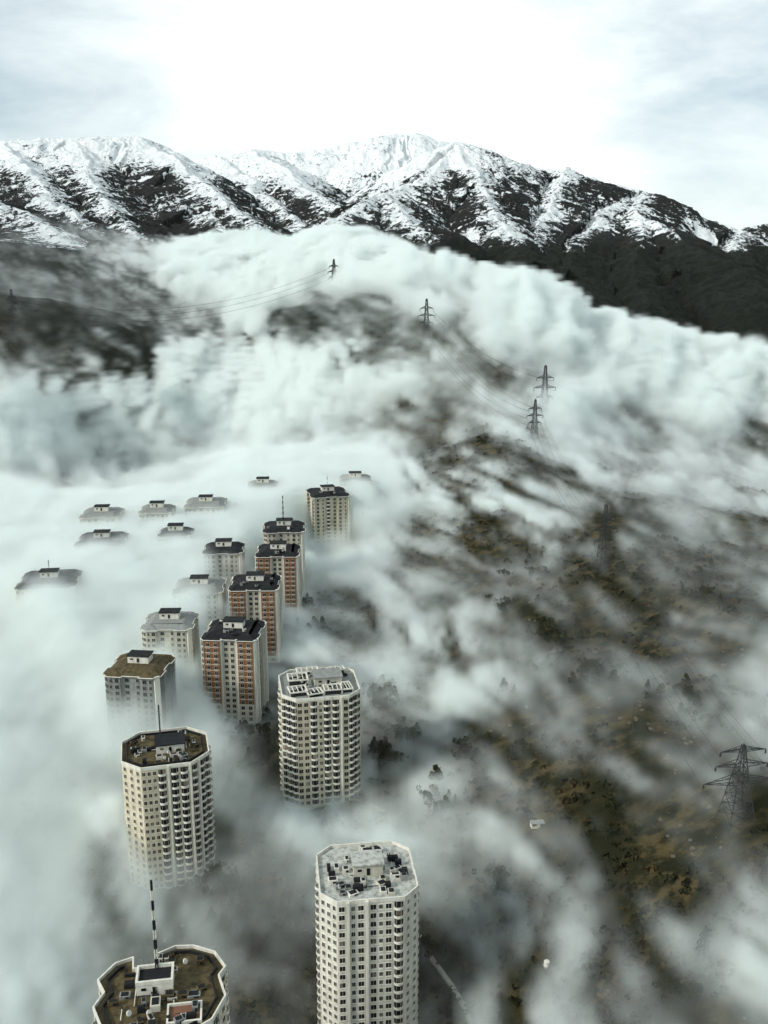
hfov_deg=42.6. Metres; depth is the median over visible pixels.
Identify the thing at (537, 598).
tree
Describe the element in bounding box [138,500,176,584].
apartment tower
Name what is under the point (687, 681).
tree
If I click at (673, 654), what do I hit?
power cable
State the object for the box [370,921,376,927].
window
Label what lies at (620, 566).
tree
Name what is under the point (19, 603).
window
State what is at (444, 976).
road
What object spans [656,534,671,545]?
tree
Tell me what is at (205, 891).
tree
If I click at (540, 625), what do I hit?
tree
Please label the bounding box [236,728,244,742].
tree
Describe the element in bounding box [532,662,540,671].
tree
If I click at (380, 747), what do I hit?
tree
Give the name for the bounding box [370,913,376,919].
window
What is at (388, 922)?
window
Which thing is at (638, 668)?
tree
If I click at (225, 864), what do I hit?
tree
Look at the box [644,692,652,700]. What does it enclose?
tree
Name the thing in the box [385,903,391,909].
window
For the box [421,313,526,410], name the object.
power cable
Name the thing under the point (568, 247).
mountain range
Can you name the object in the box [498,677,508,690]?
tree
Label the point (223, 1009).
window
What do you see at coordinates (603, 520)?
power pylon
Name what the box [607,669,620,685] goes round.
tree
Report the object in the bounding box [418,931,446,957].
tree
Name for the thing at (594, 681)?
tree
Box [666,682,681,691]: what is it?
tree
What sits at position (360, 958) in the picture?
window
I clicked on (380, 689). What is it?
tree
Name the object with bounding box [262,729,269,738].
tree
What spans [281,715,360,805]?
window
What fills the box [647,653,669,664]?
tree
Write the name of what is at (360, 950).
window
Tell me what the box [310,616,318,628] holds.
tree
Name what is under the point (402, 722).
tree
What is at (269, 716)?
tree
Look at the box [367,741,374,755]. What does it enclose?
tree
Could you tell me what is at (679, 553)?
tree
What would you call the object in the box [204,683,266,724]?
window
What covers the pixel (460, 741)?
tree
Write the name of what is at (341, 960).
window
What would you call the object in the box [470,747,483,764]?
tree
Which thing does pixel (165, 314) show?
power cable
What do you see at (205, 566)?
window
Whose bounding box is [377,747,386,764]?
tree
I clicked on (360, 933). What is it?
window
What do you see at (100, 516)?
apartment tower
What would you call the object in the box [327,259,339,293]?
power pylon
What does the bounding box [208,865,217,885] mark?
tree
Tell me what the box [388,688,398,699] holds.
tree
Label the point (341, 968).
window
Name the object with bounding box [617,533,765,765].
power cable
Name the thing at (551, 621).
tree
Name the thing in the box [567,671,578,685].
tree
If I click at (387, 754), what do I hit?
tree
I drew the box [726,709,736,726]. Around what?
tree
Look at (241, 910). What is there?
tree
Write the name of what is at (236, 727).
tree
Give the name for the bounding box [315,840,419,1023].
apartment tower
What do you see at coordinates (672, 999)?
tree
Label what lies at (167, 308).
power cable
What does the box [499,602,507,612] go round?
tree
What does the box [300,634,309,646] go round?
tree
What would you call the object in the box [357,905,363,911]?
window
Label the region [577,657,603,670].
tree
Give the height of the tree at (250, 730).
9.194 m
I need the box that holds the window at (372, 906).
[370,904,376,910]
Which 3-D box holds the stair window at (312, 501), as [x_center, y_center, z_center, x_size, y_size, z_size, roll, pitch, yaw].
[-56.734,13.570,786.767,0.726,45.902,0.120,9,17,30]
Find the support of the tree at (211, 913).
on the ground
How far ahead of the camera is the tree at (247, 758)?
463.97 m
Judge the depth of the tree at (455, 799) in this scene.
419.39 m
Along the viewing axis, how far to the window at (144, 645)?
512.83 m
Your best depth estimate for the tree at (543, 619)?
544.31 m
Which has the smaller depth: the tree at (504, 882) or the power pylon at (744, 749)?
the power pylon at (744, 749)
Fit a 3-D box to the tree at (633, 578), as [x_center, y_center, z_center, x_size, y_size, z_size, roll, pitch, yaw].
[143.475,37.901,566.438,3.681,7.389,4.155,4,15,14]
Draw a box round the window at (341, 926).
[339,924,344,930]
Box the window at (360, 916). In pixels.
[358,914,363,920]
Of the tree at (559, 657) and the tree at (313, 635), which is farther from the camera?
the tree at (313, 635)
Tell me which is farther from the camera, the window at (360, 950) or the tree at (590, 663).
the tree at (590, 663)
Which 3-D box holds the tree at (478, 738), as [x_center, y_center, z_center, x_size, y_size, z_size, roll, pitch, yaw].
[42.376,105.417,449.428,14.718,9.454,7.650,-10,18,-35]
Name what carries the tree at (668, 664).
on the ground
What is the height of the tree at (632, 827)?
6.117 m
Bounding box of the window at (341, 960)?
[339,957,345,963]
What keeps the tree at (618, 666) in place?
on the ground
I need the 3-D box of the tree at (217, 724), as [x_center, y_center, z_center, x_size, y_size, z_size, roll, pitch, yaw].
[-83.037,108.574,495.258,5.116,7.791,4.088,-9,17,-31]
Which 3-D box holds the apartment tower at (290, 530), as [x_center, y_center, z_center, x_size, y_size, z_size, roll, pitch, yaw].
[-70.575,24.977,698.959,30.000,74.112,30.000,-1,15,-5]
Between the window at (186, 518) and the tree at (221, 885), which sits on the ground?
the tree at (221, 885)
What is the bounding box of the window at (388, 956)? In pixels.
[385,954,391,959]
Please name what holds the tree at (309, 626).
on the ground
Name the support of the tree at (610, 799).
on the ground
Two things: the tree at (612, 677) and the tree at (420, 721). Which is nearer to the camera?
the tree at (612, 677)
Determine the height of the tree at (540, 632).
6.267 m
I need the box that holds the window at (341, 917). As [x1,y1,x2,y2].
[338,915,344,921]
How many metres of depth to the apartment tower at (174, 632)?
513.27 m
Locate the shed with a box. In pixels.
[530,819,544,828]
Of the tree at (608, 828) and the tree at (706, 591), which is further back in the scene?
the tree at (706, 591)
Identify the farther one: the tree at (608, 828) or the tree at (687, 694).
the tree at (687, 694)
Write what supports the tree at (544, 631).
on the ground
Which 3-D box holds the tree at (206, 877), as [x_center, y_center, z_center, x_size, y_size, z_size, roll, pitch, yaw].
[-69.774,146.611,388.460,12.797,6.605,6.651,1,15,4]
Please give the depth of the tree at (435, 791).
426.20 m
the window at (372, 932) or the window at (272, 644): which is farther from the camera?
the window at (272, 644)
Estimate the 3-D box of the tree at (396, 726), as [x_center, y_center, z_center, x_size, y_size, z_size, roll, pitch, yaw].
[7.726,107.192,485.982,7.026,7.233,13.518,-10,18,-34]
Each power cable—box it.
[8,274,326,315]
[9,279,328,321]
[11,268,328,309]
[420,322,524,417]
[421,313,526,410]
[436,314,551,380]
[436,329,549,399]
[592,535,711,766]
[594,546,701,786]
[595,523,717,753]
[615,522,763,751]
[615,547,760,766]
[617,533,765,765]
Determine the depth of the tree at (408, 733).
472.30 m
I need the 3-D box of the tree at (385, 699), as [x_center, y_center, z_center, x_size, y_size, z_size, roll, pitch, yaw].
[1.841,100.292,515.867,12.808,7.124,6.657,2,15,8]
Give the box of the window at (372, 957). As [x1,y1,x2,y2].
[370,955,376,961]
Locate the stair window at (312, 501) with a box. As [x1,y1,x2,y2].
[312,501,313,555]
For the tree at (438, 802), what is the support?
on the ground
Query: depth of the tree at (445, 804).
415.46 m
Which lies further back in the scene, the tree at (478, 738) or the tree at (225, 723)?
the tree at (225, 723)
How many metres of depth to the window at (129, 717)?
459.36 m
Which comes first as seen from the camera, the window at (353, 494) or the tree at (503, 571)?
the tree at (503, 571)
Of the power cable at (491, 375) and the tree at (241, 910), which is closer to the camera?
the tree at (241, 910)
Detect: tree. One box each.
[193,873,217,885]
[201,885,216,902]
[205,906,217,925]
[208,860,234,869]
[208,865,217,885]
[209,873,236,892]
[210,867,223,886]
[211,728,221,736]
[214,720,222,729]
[214,728,236,737]
[215,863,221,879]
[216,912,233,932]
[219,718,228,729]
[219,899,250,919]
[222,733,247,741]
[228,735,235,748]
[229,911,246,923]
[230,759,244,772]
[234,725,253,731]
[234,736,247,746]
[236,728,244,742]
[236,761,263,772]
[236,766,247,785]
[237,777,256,791]
[243,747,253,764]
[245,724,253,738]
[249,764,258,776]
[249,771,257,787]
[255,722,270,735]
[262,706,273,721]
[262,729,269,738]
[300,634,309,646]
[302,597,314,607]
[303,623,313,633]
[304,628,311,640]
[308,632,316,641]
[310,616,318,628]
[314,624,330,631]
[319,616,326,627]
[361,682,382,692]
[367,687,394,697]
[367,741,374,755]
[367,744,378,753]
[371,736,377,750]
[371,748,400,759]
[373,695,387,706]
[375,682,396,694]
[376,674,386,684]
[377,740,383,753]
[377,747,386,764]
[378,687,384,696]
[380,696,399,703]
[381,702,390,708]
[381,750,408,758]
[386,750,403,766]
[387,719,402,729]
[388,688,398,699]
[394,726,421,740]
[397,727,420,744]
[399,716,406,727]
[410,719,427,724]
[416,784,434,807]
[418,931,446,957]
[418,943,424,956]
[418,945,439,952]
[424,799,451,811]
[428,764,443,783]
[430,784,441,798]
[431,802,439,816]
[440,795,451,811]
[445,789,452,799]
[451,750,461,760]
[452,737,467,748]
[452,794,458,803]
[453,743,474,759]
[463,734,492,748]
[465,733,477,747]
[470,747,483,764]
[471,862,500,882]
[475,876,495,890]
[477,739,484,750]
[483,731,490,742]
[484,865,509,884]
[484,883,502,895]
[489,873,511,893]
[491,881,502,899]
[495,883,514,896]
[496,596,514,601]
[497,569,513,574]
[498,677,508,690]
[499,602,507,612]
[502,599,512,607]
[504,557,511,564]
[505,678,519,686]
[510,685,516,697]
[525,624,531,632]
[529,566,534,573]
[531,614,548,621]
[531,631,545,639]
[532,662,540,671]
[534,594,540,602]
[536,621,546,636]
[538,628,548,634]
[542,635,552,640]
[544,617,555,627]
[553,631,563,645]
[554,651,566,664]
[555,651,574,659]
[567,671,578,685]
[574,630,584,640]
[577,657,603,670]
[579,657,587,672]
[583,658,601,674]
[584,676,602,691]
[586,630,610,640]
[590,821,621,836]
[591,665,598,677]
[599,657,614,664]
[603,793,616,809]
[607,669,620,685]
[608,658,613,668]
[610,663,623,674]
[618,561,625,570]
[626,821,636,834]
[630,572,636,581]
[634,662,641,672]
[644,679,650,689]
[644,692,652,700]
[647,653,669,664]
[652,974,678,993]
[655,683,666,694]
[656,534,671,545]
[662,660,672,668]
[665,982,680,1009]
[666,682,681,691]
[666,720,691,730]
[671,979,718,1004]
[673,549,682,555]
[676,990,681,1004]
[677,702,684,712]
[680,585,685,593]
[680,673,690,685]
[680,684,697,695]
[682,689,695,704]
[684,976,696,986]
[692,695,702,708]
[692,710,716,721]
[694,564,706,572]
[695,584,714,593]
[699,587,712,599]
[704,715,714,729]
[707,559,714,569]
[716,714,728,730]
[719,705,732,716]
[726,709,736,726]
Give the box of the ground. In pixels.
[0,248,767,1023]
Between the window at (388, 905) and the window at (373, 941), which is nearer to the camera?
the window at (388, 905)
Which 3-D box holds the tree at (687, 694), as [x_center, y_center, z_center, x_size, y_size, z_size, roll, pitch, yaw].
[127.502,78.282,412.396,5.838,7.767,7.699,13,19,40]
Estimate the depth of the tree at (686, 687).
419.47 m
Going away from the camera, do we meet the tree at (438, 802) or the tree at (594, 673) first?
the tree at (438, 802)
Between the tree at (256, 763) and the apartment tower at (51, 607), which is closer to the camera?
the tree at (256, 763)
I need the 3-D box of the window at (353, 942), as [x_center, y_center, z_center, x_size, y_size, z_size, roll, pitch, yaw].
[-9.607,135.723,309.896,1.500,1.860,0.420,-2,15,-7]
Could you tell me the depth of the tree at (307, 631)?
610.88 m
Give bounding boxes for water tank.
[542,959,549,968]
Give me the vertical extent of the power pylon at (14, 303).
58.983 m
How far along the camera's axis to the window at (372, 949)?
311.50 m
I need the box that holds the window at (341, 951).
[339,949,345,955]
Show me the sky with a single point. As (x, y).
(668, 98)
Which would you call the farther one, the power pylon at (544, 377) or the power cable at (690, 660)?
the power pylon at (544, 377)
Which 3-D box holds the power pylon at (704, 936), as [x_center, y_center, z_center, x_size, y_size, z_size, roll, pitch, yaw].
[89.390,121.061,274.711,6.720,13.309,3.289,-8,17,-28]
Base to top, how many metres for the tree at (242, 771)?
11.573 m
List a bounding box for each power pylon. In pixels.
[7,289,18,327]
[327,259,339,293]
[418,298,434,344]
[526,399,542,443]
[533,365,555,426]
[592,503,617,574]
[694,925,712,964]
[702,743,767,836]
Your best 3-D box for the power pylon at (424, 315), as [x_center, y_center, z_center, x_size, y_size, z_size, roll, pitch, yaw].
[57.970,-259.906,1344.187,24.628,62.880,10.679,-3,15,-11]
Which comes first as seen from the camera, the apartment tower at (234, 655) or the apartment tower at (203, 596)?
the apartment tower at (234, 655)
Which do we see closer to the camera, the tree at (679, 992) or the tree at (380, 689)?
the tree at (679, 992)
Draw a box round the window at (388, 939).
[385,937,391,943]
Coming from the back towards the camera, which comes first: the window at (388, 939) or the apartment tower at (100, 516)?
the apartment tower at (100, 516)
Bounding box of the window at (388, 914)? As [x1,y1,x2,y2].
[385,911,391,917]
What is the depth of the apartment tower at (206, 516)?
758.27 m
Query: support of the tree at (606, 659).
on the ground
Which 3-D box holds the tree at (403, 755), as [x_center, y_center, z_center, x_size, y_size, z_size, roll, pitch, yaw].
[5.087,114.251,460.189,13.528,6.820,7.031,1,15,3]
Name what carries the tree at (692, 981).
on the ground
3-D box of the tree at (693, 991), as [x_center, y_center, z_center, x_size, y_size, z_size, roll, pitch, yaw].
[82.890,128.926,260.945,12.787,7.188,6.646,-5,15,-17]
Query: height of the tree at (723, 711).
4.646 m
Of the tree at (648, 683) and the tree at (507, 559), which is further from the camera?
the tree at (507, 559)
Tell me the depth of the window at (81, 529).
740.18 m
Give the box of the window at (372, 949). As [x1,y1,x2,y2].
[370,946,376,952]
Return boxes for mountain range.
[0,132,767,376]
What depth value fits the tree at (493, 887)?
364.91 m
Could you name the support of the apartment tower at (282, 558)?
on the ground
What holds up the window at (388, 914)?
in the apartment tower at (367, 921)
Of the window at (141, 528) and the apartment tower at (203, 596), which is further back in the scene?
the window at (141, 528)
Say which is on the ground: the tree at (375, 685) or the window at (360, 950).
the tree at (375, 685)
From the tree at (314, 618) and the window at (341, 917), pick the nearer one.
the window at (341, 917)
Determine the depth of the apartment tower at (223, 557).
643.28 m
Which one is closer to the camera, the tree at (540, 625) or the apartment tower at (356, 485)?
the tree at (540, 625)
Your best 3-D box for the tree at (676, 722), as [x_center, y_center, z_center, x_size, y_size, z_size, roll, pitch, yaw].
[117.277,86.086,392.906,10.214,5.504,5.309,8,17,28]
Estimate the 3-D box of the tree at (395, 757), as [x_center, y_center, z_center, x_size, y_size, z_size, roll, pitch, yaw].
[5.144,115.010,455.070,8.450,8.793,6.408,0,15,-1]
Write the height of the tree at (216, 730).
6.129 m
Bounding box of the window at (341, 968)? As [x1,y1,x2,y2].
[339,966,345,972]
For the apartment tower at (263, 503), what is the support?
on the ground
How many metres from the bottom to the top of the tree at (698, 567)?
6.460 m
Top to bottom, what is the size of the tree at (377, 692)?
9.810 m
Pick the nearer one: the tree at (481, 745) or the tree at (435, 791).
the tree at (435, 791)
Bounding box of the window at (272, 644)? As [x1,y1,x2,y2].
[267,632,281,661]
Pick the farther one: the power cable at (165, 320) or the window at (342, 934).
the power cable at (165, 320)
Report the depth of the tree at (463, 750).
445.65 m
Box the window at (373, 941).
[370,938,376,944]
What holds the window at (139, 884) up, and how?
in the apartment tower at (167, 780)
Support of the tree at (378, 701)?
on the ground
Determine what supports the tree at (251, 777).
on the ground
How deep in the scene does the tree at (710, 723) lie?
386.28 m
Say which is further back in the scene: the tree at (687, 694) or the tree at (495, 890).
the tree at (687, 694)
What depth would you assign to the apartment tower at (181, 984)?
261.25 m
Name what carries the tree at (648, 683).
on the ground
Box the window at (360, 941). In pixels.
[358,939,363,945]
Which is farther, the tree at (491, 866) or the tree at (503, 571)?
the tree at (503, 571)
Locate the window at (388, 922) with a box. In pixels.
[385,920,391,926]
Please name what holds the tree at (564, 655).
on the ground
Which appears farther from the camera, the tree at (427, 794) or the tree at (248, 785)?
the tree at (248, 785)
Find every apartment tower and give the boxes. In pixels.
[14,560,88,670]
[73,529,133,621]
[78,504,125,533]
[92,880,229,1023]
[102,650,178,775]
[121,705,215,889]
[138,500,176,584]
[140,608,201,712]
[157,522,195,605]
[171,574,226,659]
[183,494,228,573]
[200,616,268,724]
[202,538,245,615]
[228,571,282,662]
[247,476,278,544]
[254,540,302,623]
[262,496,305,597]
[278,665,360,811]
[305,477,350,556]
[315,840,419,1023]
[339,471,371,526]
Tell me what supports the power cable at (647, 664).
hanging from the power pylon at (744, 749)
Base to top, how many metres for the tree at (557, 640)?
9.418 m
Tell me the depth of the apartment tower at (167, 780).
388.06 m
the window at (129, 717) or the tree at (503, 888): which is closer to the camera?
the tree at (503, 888)
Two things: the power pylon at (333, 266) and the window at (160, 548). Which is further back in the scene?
the power pylon at (333, 266)
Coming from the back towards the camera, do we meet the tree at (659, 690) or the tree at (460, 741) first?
the tree at (460, 741)
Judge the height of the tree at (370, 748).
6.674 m
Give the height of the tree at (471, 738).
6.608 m
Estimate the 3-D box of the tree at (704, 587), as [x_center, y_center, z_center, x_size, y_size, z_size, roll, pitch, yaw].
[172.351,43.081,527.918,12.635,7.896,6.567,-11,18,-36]
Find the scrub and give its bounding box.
[0,313,767,1023]
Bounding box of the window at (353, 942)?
[351,940,355,945]
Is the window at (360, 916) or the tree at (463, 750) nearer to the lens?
the window at (360, 916)
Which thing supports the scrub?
on the ground
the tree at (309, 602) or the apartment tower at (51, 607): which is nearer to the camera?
the apartment tower at (51, 607)
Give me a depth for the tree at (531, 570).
648.38 m
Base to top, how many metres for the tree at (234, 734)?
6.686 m
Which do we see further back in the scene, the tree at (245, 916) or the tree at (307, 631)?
the tree at (307, 631)
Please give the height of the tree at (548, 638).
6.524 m
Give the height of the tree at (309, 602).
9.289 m
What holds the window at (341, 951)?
in the apartment tower at (367, 921)
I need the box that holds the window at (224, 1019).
[222,1013,226,1023]
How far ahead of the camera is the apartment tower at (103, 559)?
662.17 m
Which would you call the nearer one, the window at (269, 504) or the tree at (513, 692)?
the tree at (513, 692)
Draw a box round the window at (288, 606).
[282,594,300,621]
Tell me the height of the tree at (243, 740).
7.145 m
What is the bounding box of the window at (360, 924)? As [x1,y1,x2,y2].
[358,922,364,928]
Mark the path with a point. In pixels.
(350, 833)
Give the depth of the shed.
379.54 m
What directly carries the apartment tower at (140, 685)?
on the ground
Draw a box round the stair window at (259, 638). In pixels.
[259,638,261,707]
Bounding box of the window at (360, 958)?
[358,956,364,962]
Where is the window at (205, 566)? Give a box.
[204,555,244,576]
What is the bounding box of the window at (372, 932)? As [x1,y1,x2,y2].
[370,930,376,936]
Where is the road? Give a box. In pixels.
[420,935,472,1023]
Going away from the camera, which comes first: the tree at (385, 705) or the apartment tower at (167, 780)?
the apartment tower at (167, 780)
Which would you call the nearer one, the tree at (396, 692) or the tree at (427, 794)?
the tree at (427, 794)
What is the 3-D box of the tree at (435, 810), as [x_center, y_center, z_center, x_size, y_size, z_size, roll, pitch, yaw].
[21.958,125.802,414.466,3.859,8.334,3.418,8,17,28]
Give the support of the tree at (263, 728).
on the ground
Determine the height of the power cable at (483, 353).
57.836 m
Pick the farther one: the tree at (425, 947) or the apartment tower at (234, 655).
the apartment tower at (234, 655)
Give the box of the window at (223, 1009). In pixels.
[221,1003,225,1015]
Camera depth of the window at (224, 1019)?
260.14 m
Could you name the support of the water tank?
on the ground
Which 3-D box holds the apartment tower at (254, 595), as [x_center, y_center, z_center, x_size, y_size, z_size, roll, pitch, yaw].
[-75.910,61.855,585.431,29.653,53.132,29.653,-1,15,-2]
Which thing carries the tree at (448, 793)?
on the ground
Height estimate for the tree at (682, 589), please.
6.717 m
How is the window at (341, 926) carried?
in the apartment tower at (367, 921)
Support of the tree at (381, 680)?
on the ground
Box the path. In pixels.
[321,798,409,846]
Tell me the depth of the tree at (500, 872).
365.26 m
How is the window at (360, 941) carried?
in the apartment tower at (367, 921)
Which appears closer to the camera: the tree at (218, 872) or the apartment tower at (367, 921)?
the apartment tower at (367, 921)
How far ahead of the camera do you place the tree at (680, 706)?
405.03 m
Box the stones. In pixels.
[3,316,767,1019]
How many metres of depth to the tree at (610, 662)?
464.91 m
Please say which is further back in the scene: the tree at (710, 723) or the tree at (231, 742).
the tree at (231, 742)
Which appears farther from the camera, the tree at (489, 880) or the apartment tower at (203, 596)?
the apartment tower at (203, 596)
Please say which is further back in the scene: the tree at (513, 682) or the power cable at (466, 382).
the power cable at (466, 382)
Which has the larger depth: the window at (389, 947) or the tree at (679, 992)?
the window at (389, 947)
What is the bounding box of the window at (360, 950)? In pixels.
[358,947,364,953]
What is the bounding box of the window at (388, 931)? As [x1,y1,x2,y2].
[385,928,391,934]
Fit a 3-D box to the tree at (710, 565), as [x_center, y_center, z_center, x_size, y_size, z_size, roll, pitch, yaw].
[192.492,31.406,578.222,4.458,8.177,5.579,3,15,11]
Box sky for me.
[0,0,767,267]
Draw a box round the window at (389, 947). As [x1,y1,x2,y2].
[385,945,391,951]
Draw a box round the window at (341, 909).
[338,906,344,913]
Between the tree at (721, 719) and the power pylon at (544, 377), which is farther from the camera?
the power pylon at (544, 377)
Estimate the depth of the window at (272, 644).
576.45 m
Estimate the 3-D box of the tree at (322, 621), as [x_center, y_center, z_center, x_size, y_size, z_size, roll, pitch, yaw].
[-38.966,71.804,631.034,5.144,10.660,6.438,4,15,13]
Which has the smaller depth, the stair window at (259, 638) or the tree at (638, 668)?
the tree at (638, 668)
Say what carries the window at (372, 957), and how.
in the apartment tower at (367, 921)
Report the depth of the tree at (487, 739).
448.59 m
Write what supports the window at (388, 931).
in the apartment tower at (367, 921)
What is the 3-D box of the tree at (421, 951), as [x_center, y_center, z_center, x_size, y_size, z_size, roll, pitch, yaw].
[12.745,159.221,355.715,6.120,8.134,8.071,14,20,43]
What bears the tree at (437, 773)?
on the ground
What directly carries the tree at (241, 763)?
on the ground
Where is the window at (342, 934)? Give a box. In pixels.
[339,932,345,938]
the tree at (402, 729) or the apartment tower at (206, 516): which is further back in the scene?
the apartment tower at (206, 516)
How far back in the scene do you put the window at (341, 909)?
306.45 m
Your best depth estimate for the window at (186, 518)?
756.62 m
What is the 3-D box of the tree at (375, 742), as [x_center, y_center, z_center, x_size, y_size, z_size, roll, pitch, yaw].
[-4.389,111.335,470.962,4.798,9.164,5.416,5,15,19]
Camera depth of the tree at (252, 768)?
455.67 m
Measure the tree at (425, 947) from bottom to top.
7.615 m
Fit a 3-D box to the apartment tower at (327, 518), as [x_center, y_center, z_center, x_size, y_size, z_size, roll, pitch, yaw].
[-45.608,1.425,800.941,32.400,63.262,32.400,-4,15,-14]
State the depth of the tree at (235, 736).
482.92 m
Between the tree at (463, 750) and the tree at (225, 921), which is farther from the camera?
the tree at (463, 750)
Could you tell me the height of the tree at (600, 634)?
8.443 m
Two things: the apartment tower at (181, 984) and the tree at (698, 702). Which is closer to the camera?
the apartment tower at (181, 984)
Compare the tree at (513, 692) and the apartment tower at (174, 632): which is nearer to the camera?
the tree at (513, 692)
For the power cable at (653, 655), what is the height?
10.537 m
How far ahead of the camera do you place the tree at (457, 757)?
446.86 m
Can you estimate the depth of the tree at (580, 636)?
517.16 m
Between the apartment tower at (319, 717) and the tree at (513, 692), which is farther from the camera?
the tree at (513, 692)
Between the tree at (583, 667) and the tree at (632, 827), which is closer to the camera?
the tree at (632, 827)
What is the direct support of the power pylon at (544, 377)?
on the ground
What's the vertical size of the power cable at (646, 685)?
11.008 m
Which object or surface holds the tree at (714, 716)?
on the ground
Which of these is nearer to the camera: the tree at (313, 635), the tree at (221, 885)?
the tree at (221, 885)
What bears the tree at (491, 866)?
on the ground
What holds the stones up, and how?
on the ground
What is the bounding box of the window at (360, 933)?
[358,931,364,937]
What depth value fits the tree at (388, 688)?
524.18 m
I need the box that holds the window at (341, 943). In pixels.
[339,941,345,947]
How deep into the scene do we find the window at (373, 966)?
316.02 m
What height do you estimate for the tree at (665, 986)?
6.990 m
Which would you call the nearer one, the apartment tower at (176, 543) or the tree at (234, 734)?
the tree at (234, 734)
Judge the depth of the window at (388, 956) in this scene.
312.88 m
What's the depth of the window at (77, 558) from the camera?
659.78 m
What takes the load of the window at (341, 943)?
in the apartment tower at (367, 921)
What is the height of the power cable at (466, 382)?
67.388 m
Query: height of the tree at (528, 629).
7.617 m
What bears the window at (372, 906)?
in the apartment tower at (367, 921)
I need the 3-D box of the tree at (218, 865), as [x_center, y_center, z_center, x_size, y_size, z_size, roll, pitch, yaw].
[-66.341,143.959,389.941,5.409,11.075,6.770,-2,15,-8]
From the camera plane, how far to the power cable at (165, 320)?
1651.30 m
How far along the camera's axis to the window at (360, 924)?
308.70 m
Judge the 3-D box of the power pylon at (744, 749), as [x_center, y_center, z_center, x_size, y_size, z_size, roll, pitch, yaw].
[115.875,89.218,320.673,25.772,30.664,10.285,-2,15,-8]
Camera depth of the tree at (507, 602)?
592.01 m
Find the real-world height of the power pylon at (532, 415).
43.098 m
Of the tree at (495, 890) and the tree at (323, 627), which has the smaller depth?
the tree at (495, 890)
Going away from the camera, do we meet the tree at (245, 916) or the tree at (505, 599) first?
the tree at (245, 916)

